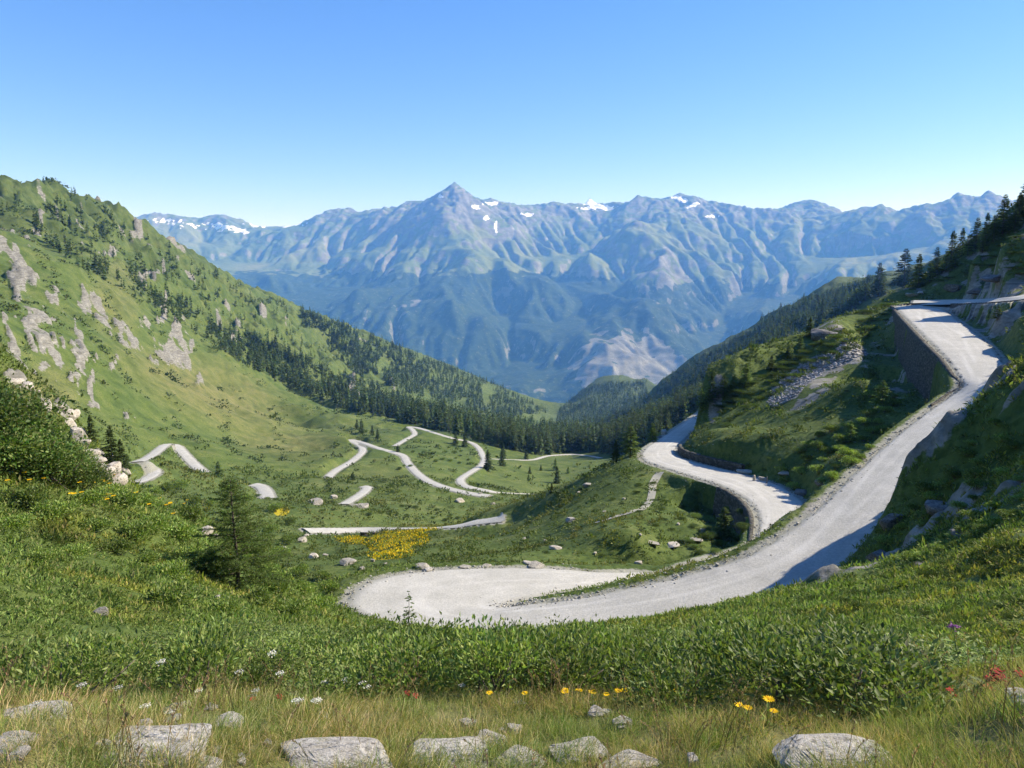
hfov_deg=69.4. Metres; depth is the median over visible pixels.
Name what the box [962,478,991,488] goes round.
leafy bush
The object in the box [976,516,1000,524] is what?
leafy bush
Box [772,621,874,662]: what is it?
willow shrub
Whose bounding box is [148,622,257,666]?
willow shrub
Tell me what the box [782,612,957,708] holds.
willow shrub
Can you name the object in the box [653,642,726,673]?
willow shrub
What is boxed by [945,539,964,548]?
juniper
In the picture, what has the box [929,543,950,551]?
leafy bush
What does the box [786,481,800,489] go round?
leafy bush
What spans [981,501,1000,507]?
leafy bush
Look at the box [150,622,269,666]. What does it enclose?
willow shrub
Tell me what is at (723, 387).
larch
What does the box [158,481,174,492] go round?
leafy bush
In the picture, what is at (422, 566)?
boulder
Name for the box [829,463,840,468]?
leafy bush
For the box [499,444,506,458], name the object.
spruce
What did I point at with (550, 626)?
willow shrub
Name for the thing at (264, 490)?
valley road
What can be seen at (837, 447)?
leafy bush
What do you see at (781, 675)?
willow shrub
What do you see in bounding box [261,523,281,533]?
leafy bush
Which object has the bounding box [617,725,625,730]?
boulder
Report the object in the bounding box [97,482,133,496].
leafy bush
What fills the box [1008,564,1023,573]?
juniper
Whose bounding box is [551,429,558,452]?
conifer
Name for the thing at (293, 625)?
willow shrub
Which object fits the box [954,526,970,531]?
leafy bush
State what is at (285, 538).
leafy bush
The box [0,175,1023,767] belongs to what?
ground
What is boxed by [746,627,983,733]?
willow shrub
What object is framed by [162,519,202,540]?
leafy bush
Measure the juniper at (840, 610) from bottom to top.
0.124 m
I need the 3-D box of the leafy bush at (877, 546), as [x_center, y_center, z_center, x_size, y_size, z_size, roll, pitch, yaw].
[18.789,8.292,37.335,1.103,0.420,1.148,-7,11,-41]
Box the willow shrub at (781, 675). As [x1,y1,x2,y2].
[706,629,905,716]
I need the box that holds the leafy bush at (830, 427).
[821,424,840,431]
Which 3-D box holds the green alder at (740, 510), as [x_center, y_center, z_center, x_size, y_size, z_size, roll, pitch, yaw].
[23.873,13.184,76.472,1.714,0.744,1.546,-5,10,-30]
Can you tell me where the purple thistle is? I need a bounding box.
[942,621,960,658]
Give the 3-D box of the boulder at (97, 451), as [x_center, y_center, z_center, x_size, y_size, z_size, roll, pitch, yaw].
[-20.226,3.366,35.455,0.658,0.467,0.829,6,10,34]
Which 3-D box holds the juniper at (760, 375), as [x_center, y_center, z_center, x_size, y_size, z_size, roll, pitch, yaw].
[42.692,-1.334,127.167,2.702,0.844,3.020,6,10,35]
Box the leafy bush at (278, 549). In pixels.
[270,545,291,556]
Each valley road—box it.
[133,444,208,471]
[135,467,160,482]
[248,483,274,498]
[303,512,504,533]
[324,440,365,477]
[340,486,371,503]
[352,440,489,496]
[393,426,528,493]
[497,454,600,460]
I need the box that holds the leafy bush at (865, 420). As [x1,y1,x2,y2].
[855,417,872,424]
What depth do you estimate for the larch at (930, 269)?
201.18 m
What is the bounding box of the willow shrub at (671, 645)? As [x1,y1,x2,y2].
[628,627,710,680]
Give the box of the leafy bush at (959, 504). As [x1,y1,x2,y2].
[946,500,967,509]
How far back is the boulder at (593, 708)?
3.42 m
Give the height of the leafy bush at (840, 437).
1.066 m
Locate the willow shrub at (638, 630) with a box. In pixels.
[604,619,692,665]
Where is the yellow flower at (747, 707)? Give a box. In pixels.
[742,705,752,729]
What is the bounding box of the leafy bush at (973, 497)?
[966,494,980,500]
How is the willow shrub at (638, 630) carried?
on the ground at (202, 371)
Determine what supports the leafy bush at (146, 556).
on the ground at (202, 371)
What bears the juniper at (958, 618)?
on the ground at (202, 371)
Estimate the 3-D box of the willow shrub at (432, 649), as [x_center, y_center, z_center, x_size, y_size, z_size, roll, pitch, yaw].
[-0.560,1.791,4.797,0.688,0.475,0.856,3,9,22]
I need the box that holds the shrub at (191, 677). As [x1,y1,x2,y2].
[137,661,238,690]
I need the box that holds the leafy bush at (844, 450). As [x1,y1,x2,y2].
[836,446,858,456]
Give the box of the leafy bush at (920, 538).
[910,533,928,541]
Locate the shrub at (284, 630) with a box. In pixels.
[249,624,303,640]
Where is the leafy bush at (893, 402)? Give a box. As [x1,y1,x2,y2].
[885,399,902,405]
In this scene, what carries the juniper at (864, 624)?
on the ground at (202, 371)
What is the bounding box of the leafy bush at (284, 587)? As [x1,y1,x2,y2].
[261,569,300,595]
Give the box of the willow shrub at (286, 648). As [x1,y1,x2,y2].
[239,632,326,678]
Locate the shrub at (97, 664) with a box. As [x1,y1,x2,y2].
[22,646,146,682]
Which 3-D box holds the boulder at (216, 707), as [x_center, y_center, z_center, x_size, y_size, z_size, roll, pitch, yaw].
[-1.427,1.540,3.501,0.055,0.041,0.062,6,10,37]
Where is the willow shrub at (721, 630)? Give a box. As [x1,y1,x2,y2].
[684,615,797,679]
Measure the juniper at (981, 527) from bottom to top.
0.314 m
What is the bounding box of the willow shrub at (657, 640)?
[615,629,753,699]
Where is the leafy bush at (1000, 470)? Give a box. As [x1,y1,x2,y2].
[990,467,1009,475]
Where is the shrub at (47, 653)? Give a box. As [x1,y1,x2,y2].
[20,642,81,667]
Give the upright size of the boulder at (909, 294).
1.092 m
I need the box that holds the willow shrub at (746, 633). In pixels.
[656,615,813,695]
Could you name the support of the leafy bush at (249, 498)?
on the ground at (202, 371)
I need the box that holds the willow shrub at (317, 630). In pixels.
[304,623,344,639]
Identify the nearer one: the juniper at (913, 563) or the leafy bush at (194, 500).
the juniper at (913, 563)
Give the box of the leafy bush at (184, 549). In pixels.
[170,545,207,560]
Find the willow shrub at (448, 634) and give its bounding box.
[414,617,480,663]
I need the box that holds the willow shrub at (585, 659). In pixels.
[468,631,621,702]
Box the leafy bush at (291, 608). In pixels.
[271,597,310,617]
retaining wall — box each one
[677,444,744,471]
[712,487,753,541]
[890,305,959,406]
[950,299,1023,307]
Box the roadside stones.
[340,317,1020,626]
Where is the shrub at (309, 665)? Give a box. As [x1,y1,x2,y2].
[281,651,352,680]
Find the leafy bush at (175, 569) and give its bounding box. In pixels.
[149,557,192,580]
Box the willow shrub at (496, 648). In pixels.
[430,614,560,701]
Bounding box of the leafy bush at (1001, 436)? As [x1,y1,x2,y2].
[991,432,1012,440]
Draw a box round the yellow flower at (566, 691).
[561,689,569,705]
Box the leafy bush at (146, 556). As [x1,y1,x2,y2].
[136,550,165,563]
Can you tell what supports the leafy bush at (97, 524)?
on the ground at (202, 371)
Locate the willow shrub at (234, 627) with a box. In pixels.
[202,613,281,640]
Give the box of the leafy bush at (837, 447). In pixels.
[831,443,846,449]
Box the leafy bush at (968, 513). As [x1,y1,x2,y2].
[956,508,984,518]
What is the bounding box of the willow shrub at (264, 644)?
[227,632,301,661]
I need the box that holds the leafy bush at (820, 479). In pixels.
[816,477,825,482]
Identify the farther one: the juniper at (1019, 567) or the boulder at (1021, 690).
the juniper at (1019, 567)
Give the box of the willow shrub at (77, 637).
[32,628,122,657]
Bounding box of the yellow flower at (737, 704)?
[734,702,743,727]
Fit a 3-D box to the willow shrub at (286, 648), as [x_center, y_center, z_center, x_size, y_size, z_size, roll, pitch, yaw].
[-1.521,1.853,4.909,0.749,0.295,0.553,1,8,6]
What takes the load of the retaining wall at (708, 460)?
on the ground at (202, 371)
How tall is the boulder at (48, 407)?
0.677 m
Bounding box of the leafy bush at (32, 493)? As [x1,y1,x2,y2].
[0,482,54,508]
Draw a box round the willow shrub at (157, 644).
[135,636,176,659]
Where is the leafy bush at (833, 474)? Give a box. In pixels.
[824,470,839,478]
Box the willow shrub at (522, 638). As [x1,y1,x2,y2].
[461,622,564,684]
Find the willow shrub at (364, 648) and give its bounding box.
[294,630,418,686]
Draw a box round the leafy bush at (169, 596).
[141,578,205,608]
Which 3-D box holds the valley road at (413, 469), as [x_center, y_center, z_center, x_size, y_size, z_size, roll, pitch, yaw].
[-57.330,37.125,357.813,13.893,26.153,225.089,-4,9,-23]
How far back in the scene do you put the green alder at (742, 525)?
68.60 m
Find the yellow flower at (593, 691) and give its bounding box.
[586,689,596,704]
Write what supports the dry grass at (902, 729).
on the ground at (202, 371)
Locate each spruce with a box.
[86,416,101,444]
[99,425,122,463]
[117,439,132,469]
[358,419,366,432]
[451,432,458,444]
[461,432,468,446]
[483,450,497,470]
[497,450,505,466]
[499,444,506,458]
[523,449,529,459]
[553,466,561,483]
[609,441,619,463]
[702,372,718,404]
[766,355,775,370]
[802,317,814,337]
[814,298,826,323]
[867,263,889,296]
[886,249,917,287]
[906,254,926,288]
[925,247,943,274]
[942,231,959,261]
[950,228,965,257]
[963,219,984,248]
[977,213,992,245]
[988,194,1013,234]
[1008,193,1023,226]
[1009,186,1023,216]
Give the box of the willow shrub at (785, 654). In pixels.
[716,632,860,691]
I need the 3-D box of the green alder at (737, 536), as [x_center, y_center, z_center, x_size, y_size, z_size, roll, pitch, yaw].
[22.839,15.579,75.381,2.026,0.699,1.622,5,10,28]
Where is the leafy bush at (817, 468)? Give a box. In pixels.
[807,464,823,472]
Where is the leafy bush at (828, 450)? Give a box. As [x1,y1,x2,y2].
[819,446,837,453]
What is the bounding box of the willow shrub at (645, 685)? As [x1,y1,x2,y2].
[598,645,771,717]
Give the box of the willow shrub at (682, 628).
[662,621,716,647]
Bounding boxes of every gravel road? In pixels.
[346,303,1004,629]
[913,295,1023,304]
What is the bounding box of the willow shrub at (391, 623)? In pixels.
[363,608,435,642]
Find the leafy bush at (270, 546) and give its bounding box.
[242,534,276,555]
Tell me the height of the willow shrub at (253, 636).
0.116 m
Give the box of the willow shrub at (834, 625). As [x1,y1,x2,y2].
[796,620,862,651]
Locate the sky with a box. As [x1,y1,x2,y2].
[0,0,1023,226]
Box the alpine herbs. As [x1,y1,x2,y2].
[0,343,1023,699]
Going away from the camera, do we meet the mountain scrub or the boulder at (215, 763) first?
the boulder at (215, 763)
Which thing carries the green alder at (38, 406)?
on the ground at (202, 371)
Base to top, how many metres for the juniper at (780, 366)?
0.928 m
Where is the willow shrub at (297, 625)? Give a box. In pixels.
[283,622,311,631]
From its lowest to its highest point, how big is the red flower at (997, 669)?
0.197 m
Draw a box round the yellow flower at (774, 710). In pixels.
[770,708,777,729]
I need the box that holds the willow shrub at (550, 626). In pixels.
[505,618,620,692]
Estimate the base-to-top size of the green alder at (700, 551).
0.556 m
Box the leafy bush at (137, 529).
[113,518,158,540]
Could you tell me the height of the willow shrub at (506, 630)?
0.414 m
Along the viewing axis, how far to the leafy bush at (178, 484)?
191.91 m
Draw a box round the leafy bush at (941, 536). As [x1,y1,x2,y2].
[936,534,948,539]
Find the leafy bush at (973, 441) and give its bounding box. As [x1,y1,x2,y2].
[964,439,977,444]
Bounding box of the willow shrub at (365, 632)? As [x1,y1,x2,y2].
[327,617,397,662]
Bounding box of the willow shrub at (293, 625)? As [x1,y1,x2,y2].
[252,620,309,637]
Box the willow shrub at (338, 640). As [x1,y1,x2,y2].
[306,624,368,669]
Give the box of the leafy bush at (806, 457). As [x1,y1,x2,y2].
[800,453,812,460]
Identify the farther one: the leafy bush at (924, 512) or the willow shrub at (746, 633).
the leafy bush at (924, 512)
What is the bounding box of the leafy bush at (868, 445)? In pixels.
[864,443,877,448]
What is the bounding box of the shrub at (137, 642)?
[97,636,169,673]
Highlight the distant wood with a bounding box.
[0,188,886,454]
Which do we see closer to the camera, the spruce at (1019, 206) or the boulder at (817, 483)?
the boulder at (817, 483)
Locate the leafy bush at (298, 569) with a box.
[287,563,310,576]
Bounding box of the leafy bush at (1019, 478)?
[1008,475,1023,481]
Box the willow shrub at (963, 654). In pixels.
[912,630,1020,669]
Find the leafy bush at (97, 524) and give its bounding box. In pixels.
[77,517,116,531]
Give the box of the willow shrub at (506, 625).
[479,615,531,642]
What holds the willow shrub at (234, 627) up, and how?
on the ground at (202, 371)
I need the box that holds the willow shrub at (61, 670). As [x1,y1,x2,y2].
[1,625,169,703]
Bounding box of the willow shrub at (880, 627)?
[833,624,949,670]
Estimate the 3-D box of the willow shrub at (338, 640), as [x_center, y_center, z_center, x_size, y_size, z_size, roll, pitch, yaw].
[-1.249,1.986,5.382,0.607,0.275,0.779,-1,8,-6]
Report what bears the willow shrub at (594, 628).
on the ground at (202, 371)
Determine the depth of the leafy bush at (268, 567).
23.11 m
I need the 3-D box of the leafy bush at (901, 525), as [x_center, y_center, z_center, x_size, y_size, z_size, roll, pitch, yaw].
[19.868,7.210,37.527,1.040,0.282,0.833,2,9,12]
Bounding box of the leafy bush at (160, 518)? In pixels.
[135,511,172,532]
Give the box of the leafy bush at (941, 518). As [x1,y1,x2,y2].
[930,516,945,523]
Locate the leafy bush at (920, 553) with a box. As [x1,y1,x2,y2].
[913,551,928,558]
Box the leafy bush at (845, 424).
[838,421,857,426]
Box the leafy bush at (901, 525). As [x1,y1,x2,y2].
[894,523,905,527]
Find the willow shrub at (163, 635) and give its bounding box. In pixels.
[141,621,194,642]
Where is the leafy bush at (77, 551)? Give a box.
[57,541,93,559]
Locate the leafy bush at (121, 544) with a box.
[93,535,141,556]
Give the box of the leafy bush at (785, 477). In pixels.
[780,475,790,481]
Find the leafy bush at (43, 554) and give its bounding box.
[23,546,66,564]
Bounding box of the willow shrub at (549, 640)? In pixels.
[515,628,576,669]
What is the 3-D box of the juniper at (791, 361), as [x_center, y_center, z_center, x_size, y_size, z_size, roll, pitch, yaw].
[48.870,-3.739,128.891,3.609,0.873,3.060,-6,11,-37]
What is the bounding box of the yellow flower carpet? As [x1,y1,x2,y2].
[333,525,442,559]
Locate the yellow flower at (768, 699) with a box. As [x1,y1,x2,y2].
[760,695,774,727]
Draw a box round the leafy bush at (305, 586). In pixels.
[294,579,317,596]
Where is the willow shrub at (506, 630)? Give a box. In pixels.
[430,622,512,679]
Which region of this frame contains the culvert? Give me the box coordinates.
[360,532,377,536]
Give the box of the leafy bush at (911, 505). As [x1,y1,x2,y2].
[903,502,920,509]
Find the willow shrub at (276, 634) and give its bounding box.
[240,624,317,647]
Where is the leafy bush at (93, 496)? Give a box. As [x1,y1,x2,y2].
[69,487,111,507]
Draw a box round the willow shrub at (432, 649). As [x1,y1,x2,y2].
[365,611,481,681]
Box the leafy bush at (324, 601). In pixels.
[308,594,337,612]
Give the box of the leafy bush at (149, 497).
[135,490,163,506]
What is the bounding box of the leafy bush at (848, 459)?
[839,455,863,464]
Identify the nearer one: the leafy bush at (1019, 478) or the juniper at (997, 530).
the juniper at (997, 530)
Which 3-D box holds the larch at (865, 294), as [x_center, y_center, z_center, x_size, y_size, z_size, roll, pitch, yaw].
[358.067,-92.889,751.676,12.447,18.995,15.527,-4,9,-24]
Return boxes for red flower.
[926,684,957,700]
[962,683,996,694]
[963,672,998,692]
[968,665,1005,695]
[971,671,1007,691]
[990,667,1023,689]
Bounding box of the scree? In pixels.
[766,338,867,406]
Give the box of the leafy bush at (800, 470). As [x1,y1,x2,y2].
[792,466,805,473]
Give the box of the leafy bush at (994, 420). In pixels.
[984,417,1003,425]
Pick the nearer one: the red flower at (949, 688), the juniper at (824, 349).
the red flower at (949, 688)
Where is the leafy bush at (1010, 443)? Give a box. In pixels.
[999,439,1023,449]
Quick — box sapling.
[401,591,420,627]
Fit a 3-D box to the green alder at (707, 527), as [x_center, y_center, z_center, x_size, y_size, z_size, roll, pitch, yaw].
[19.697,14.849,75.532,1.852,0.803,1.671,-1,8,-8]
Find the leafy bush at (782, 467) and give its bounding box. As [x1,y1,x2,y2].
[775,463,789,470]
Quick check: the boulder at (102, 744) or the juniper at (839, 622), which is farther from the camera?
the juniper at (839, 622)
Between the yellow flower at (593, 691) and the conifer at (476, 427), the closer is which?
the yellow flower at (593, 691)
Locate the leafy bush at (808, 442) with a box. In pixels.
[800,440,814,446]
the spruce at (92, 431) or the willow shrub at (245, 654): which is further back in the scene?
the spruce at (92, 431)
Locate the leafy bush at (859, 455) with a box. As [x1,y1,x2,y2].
[851,452,865,459]
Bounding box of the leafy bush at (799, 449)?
[791,446,807,452]
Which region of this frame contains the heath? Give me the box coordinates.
[0,195,1023,601]
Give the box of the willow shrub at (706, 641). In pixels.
[667,615,795,689]
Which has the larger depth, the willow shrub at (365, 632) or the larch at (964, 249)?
the larch at (964, 249)
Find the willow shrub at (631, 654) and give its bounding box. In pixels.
[573,636,690,695]
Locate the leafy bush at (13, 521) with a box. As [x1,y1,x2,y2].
[0,512,36,534]
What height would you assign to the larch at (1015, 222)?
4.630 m
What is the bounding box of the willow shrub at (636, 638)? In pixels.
[614,620,688,675]
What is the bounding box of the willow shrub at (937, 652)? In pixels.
[860,634,982,683]
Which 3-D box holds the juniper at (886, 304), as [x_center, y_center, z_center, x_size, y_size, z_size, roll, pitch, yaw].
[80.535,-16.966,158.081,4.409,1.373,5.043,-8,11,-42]
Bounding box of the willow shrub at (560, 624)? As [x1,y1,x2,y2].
[536,613,596,638]
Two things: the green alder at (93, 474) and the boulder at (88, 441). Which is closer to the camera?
the green alder at (93, 474)
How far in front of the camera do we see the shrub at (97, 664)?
4.41 m
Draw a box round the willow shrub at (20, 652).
[0,633,59,689]
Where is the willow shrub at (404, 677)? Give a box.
[337,614,464,700]
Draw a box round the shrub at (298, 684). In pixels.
[275,658,379,705]
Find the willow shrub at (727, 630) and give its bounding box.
[702,616,769,655]
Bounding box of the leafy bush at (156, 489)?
[144,485,163,495]
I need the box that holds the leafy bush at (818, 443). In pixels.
[808,440,826,448]
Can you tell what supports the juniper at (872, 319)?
on the ground at (202, 371)
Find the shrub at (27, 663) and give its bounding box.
[0,649,65,676]
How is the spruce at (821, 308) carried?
on the ground at (202, 371)
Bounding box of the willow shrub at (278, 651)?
[239,638,331,670]
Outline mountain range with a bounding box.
[136,182,1016,402]
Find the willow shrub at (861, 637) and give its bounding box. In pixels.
[761,607,956,690]
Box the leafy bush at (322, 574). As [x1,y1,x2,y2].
[313,570,332,580]
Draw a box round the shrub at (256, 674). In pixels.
[208,644,326,694]
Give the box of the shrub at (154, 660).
[111,641,191,680]
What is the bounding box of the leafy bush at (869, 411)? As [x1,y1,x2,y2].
[858,408,878,415]
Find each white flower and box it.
[29,699,42,719]
[77,682,87,698]
[156,659,166,702]
[235,669,243,696]
[267,650,275,694]
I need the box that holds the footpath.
[595,472,663,522]
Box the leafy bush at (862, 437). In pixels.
[855,434,872,440]
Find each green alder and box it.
[0,373,87,443]
[0,381,27,404]
[0,405,60,477]
[0,426,92,480]
[6,442,101,490]
[11,408,56,430]
[20,399,55,415]
[36,424,74,444]
[51,460,121,490]
[63,449,99,464]
[683,536,695,542]
[688,502,706,511]
[688,523,699,527]
[689,511,702,518]
[689,544,700,548]
[694,549,706,554]
[697,525,712,531]
[698,515,716,522]
[700,530,716,539]
[703,508,714,515]
[709,547,721,554]
[713,539,729,547]
[731,533,739,540]
[733,521,749,531]
[736,508,742,514]
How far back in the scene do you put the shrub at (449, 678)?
4.43 m
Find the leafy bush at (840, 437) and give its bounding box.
[831,433,855,441]
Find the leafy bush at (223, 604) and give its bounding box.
[203,593,249,616]
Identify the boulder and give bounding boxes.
[0,730,39,754]
[4,700,71,719]
[6,745,30,760]
[8,378,24,385]
[21,381,33,390]
[44,402,51,414]
[56,404,67,412]
[65,418,76,426]
[67,409,80,419]
[70,427,83,439]
[81,439,90,446]
[86,449,100,456]
[87,456,107,464]
[92,606,108,616]
[94,738,111,748]
[100,752,115,764]
[103,466,115,476]
[104,723,211,767]
[107,461,121,474]
[109,473,127,485]
[121,468,130,476]
[136,718,152,725]
[150,739,207,767]
[164,713,181,724]
[192,755,222,767]
[202,525,213,534]
[204,702,217,710]
[216,711,243,727]
[237,757,245,765]
[281,736,393,767]
[297,537,306,542]
[307,498,322,504]
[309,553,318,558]
[339,558,356,565]
[351,503,368,507]
[412,736,488,767]
[415,563,429,569]
[424,567,431,571]
[455,498,464,502]
[459,564,470,567]
[459,717,476,730]
[478,729,506,750]
[488,744,546,767]
[507,723,521,734]
[528,561,543,568]
[548,736,610,764]
[549,545,561,549]
[565,517,575,522]
[587,705,604,718]
[599,749,661,767]
[603,709,611,716]
[612,715,631,728]
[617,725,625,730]
[648,540,659,545]
[661,429,667,434]
[667,541,679,547]
[687,752,698,766]
[691,537,702,541]
[736,469,751,473]
[772,733,893,767]
[778,470,788,474]
[794,489,806,495]
[810,328,837,340]
[814,478,823,485]
[865,549,885,561]
[879,513,903,530]
[905,293,918,296]
[924,500,948,515]
[943,284,961,291]
[950,529,961,538]
[966,288,981,293]
[980,274,1000,282]
[1004,687,1023,709]
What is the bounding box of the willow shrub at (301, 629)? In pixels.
[270,624,332,653]
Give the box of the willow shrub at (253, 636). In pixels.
[227,628,279,646]
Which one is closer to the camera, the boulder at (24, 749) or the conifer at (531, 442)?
the boulder at (24, 749)
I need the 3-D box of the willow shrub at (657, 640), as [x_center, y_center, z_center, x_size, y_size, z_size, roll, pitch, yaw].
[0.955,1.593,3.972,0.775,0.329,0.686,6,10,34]
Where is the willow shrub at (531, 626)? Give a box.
[513,617,545,636]
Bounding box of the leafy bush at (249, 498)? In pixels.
[239,493,255,502]
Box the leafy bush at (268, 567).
[259,563,283,572]
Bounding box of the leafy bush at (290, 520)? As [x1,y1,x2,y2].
[282,516,297,524]
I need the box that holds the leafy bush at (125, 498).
[103,488,147,508]
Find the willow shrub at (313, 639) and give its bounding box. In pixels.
[270,625,346,656]
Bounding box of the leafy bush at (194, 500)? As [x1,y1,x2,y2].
[185,495,202,505]
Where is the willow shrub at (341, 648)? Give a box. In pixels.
[308,628,400,678]
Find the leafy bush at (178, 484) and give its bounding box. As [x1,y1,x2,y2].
[172,479,190,489]
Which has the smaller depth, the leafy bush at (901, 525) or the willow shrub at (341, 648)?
the willow shrub at (341, 648)
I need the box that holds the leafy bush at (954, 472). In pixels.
[942,467,961,478]
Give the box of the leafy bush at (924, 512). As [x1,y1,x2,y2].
[913,510,932,517]
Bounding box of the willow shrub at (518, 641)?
[445,621,578,693]
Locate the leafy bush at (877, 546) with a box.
[873,543,887,551]
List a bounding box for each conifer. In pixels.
[443,406,453,432]
[471,414,480,438]
[486,417,494,439]
[492,414,502,446]
[494,419,502,446]
[507,417,517,443]
[510,423,518,448]
[521,424,524,445]
[526,428,536,452]
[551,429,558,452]
[557,427,568,450]
[565,427,575,448]
[570,422,581,447]
[570,427,574,450]
[597,425,607,452]
[604,424,612,452]
[606,421,615,452]
[609,429,617,450]
[617,423,623,450]
[639,421,647,445]
[657,406,663,425]
[662,405,673,428]
[670,404,678,426]
[675,394,682,418]
[678,399,685,420]
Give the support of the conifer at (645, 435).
on the ground at (202, 371)
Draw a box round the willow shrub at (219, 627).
[197,620,239,639]
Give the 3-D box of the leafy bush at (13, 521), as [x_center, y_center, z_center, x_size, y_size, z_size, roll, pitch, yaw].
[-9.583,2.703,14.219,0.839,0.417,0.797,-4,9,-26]
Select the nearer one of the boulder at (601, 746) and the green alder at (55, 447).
the boulder at (601, 746)
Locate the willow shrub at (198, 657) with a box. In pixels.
[143,607,263,696]
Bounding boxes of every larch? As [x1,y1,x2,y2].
[125,453,134,471]
[183,478,293,591]
[213,461,226,477]
[552,458,557,469]
[618,424,642,457]
[636,426,645,447]
[645,423,658,441]
[696,389,706,411]
[713,507,736,539]
[716,375,731,397]
[727,377,738,390]
[739,363,753,383]
[783,346,794,357]
[793,335,804,350]
[841,421,857,441]
[848,288,858,303]
[855,283,870,301]
[868,381,891,405]
[924,264,936,281]
[939,251,953,272]
[948,251,961,267]
[959,236,974,255]
[971,235,987,253]
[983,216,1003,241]
[988,305,1002,318]
[1002,210,1023,231]
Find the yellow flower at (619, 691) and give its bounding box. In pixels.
[613,688,621,701]
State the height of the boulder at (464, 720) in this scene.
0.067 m
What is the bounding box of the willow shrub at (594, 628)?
[558,619,628,638]
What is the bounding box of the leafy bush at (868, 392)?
[862,389,881,396]
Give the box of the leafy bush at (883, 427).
[872,424,892,430]
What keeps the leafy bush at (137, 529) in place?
on the ground at (202, 371)
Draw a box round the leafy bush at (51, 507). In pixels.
[29,499,86,522]
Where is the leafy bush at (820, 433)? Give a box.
[814,430,825,436]
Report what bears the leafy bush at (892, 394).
on the ground at (202, 371)
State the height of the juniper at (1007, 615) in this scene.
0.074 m
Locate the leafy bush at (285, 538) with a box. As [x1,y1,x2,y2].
[277,533,296,543]
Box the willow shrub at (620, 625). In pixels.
[591,618,651,635]
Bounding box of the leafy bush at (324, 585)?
[317,579,339,592]
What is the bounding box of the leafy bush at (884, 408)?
[874,405,894,411]
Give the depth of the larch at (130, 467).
194.13 m
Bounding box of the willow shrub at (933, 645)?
[895,630,966,661]
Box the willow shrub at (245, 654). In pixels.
[189,641,275,684]
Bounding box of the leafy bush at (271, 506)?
[267,503,284,511]
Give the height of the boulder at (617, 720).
0.074 m
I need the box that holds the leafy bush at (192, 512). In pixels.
[175,504,206,522]
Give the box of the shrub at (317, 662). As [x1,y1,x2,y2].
[262,644,378,694]
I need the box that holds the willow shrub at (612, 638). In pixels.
[563,614,644,686]
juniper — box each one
[710,404,725,408]
[719,422,731,425]
[725,393,739,398]
[732,388,746,392]
[732,397,748,401]
[738,382,753,386]
[747,403,759,406]
[752,396,764,399]
[753,374,766,377]
[764,371,780,375]
[772,365,787,369]
[786,360,799,364]
[786,607,808,614]
[793,593,824,602]
[796,349,813,352]
[802,358,817,361]
[815,347,830,351]
[822,341,839,346]
[826,333,843,338]
[827,595,851,603]
[829,618,855,626]
[830,608,853,614]
[839,587,869,594]
[841,601,866,610]
[856,619,871,626]
[857,309,880,313]
[857,600,885,610]
[860,325,877,329]
[865,317,880,320]
[875,302,898,306]
[875,584,894,592]
[893,627,918,640]
[905,560,923,565]
[905,617,927,624]
[914,566,942,578]
[914,609,934,617]
[929,627,950,632]
[930,558,950,565]
[938,571,953,576]
[944,582,963,588]
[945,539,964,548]
[945,549,962,557]
[947,612,976,624]
[950,599,975,608]
[955,564,980,573]
[958,621,980,631]
[960,530,980,538]
[960,537,980,547]
[965,634,980,642]
[967,522,993,533]
[971,553,991,561]
[978,565,1003,577]
[978,611,998,620]
[978,621,1006,630]
[979,601,1004,610]
[987,553,1017,566]
[988,528,1011,534]
[989,580,1022,589]
[990,536,1012,549]
[995,610,1022,619]
[997,595,1023,603]
[1002,508,1023,518]
[1003,629,1020,635]
[1006,540,1023,548]
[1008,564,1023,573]
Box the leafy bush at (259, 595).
[239,584,277,610]
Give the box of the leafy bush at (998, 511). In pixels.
[994,508,1011,518]
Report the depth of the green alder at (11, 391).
34.38 m
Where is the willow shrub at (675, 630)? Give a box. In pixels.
[647,625,690,640]
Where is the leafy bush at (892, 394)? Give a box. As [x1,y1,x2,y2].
[887,392,898,397]
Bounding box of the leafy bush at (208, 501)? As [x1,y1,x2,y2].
[204,498,217,504]
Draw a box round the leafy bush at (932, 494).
[920,490,942,499]
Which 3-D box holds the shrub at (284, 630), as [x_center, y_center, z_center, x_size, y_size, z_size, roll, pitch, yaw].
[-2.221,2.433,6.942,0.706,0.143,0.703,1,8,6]
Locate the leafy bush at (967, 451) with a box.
[952,447,974,456]
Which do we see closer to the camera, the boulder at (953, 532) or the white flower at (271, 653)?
the white flower at (271, 653)
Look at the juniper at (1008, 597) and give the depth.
9.07 m
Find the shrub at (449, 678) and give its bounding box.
[390,647,496,694]
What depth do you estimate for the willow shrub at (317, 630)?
7.09 m
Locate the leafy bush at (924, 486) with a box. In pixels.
[912,481,937,491]
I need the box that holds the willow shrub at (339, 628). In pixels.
[294,619,374,646]
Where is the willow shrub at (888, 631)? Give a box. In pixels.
[850,621,942,650]
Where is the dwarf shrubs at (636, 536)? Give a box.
[6,190,1023,580]
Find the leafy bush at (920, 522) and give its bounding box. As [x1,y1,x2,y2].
[915,520,927,525]
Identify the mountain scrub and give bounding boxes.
[0,176,492,489]
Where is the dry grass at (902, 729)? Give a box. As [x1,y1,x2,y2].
[0,644,1023,767]
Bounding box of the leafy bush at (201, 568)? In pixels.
[189,555,233,575]
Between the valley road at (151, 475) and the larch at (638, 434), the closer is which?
the valley road at (151, 475)
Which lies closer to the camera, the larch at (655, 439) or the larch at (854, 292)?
the larch at (655, 439)
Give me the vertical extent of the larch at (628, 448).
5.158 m
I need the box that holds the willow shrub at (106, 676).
[18,647,159,693]
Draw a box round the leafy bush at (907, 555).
[895,550,916,560]

